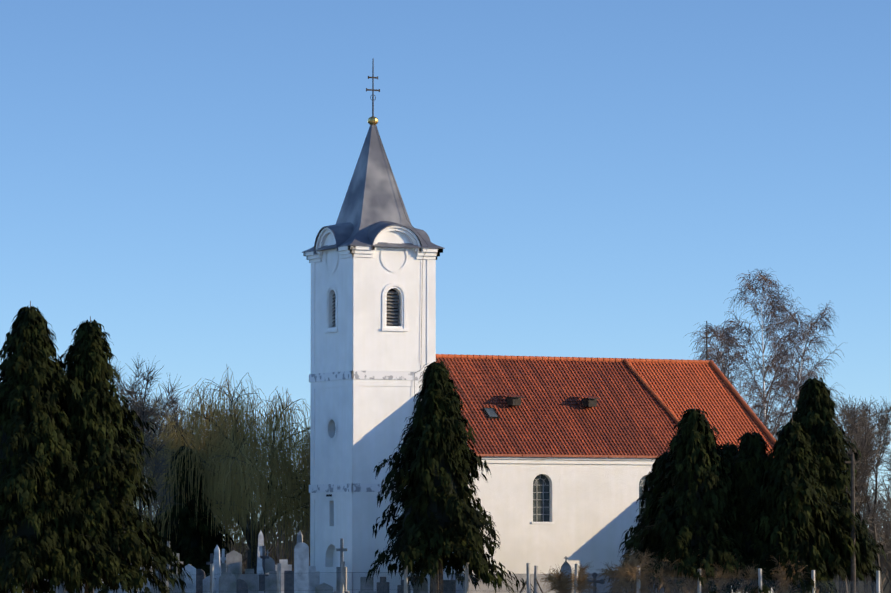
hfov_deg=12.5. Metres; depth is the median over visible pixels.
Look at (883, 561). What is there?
bushes
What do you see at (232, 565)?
cemetery graves
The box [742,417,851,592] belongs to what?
conifer
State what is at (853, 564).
utility pole
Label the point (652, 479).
conifer
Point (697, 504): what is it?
conifer
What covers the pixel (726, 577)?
dry bush
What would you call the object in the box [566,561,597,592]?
dry bush
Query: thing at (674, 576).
dry bush
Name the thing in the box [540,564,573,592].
dry bush
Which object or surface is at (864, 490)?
tree
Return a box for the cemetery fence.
[60,573,875,592]
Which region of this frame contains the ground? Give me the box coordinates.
[242,545,889,592]
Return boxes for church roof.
[436,321,775,455]
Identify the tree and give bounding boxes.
[107,355,188,559]
[135,364,310,572]
[139,391,223,534]
[144,397,225,518]
[205,408,275,549]
[288,439,309,529]
[685,269,857,439]
[832,394,890,592]
[833,394,890,592]
[842,415,889,592]
[867,423,890,555]
[870,450,890,505]
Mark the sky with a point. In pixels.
(593, 178)
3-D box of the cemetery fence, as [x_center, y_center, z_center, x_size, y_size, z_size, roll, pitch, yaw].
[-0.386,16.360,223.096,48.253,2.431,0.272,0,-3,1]
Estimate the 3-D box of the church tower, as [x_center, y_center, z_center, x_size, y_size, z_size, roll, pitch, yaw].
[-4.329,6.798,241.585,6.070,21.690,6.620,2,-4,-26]
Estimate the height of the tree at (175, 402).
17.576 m
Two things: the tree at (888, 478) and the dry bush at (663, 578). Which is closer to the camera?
the dry bush at (663, 578)
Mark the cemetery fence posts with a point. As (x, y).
(466, 573)
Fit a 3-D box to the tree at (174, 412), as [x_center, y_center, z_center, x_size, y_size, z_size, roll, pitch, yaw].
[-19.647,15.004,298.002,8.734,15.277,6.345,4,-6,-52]
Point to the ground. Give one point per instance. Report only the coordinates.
(861, 588)
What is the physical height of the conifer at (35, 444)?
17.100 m
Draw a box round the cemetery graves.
[9,531,604,592]
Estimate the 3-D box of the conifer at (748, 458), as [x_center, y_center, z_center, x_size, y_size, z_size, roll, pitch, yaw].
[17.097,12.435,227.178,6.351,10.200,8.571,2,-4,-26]
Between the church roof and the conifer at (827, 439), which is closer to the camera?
the conifer at (827, 439)
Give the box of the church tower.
[303,225,442,592]
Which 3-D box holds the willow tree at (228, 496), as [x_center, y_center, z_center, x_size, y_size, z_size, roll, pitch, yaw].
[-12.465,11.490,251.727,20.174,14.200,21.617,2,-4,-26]
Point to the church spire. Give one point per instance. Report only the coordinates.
(372, 208)
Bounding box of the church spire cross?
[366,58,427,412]
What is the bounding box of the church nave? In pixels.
[443,454,773,592]
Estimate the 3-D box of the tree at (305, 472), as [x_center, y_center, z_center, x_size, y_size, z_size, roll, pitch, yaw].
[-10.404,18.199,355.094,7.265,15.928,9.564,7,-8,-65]
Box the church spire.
[302,125,444,253]
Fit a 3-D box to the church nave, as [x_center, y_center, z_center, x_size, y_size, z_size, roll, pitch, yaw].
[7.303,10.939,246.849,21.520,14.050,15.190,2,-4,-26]
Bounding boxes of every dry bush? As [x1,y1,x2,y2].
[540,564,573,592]
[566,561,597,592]
[597,557,643,592]
[604,546,656,592]
[646,555,680,592]
[651,549,704,592]
[676,564,716,592]
[692,552,748,592]
[731,566,765,592]
[767,555,810,592]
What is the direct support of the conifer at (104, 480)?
on the ground
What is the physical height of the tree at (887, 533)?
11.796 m
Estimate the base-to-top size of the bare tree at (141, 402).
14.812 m
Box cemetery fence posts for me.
[63,562,879,592]
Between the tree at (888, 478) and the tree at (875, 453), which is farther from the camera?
the tree at (875, 453)
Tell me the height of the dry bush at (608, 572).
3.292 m
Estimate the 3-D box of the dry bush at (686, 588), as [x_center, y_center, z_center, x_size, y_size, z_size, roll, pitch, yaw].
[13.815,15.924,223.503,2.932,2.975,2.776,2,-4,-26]
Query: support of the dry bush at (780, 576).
on the ground
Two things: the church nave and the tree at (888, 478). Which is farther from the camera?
the tree at (888, 478)
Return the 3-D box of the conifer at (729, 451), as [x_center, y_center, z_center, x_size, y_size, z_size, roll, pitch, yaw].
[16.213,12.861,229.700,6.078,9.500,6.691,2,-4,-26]
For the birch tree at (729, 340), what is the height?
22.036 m
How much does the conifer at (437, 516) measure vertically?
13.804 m
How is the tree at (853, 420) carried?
on the ground
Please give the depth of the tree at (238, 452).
312.22 m
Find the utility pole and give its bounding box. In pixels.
[844,454,890,592]
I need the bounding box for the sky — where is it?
[0,0,890,542]
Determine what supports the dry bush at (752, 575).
on the ground
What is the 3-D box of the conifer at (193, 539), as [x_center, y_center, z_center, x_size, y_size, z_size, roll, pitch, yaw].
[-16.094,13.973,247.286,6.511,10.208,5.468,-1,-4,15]
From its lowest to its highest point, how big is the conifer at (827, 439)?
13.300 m
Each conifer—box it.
[0,301,138,592]
[6,316,192,592]
[147,442,233,580]
[366,358,534,592]
[604,449,737,592]
[617,405,761,592]
[706,428,810,592]
[710,440,775,592]
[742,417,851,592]
[743,374,885,592]
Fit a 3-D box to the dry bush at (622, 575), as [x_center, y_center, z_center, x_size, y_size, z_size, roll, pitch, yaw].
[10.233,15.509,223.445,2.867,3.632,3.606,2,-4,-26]

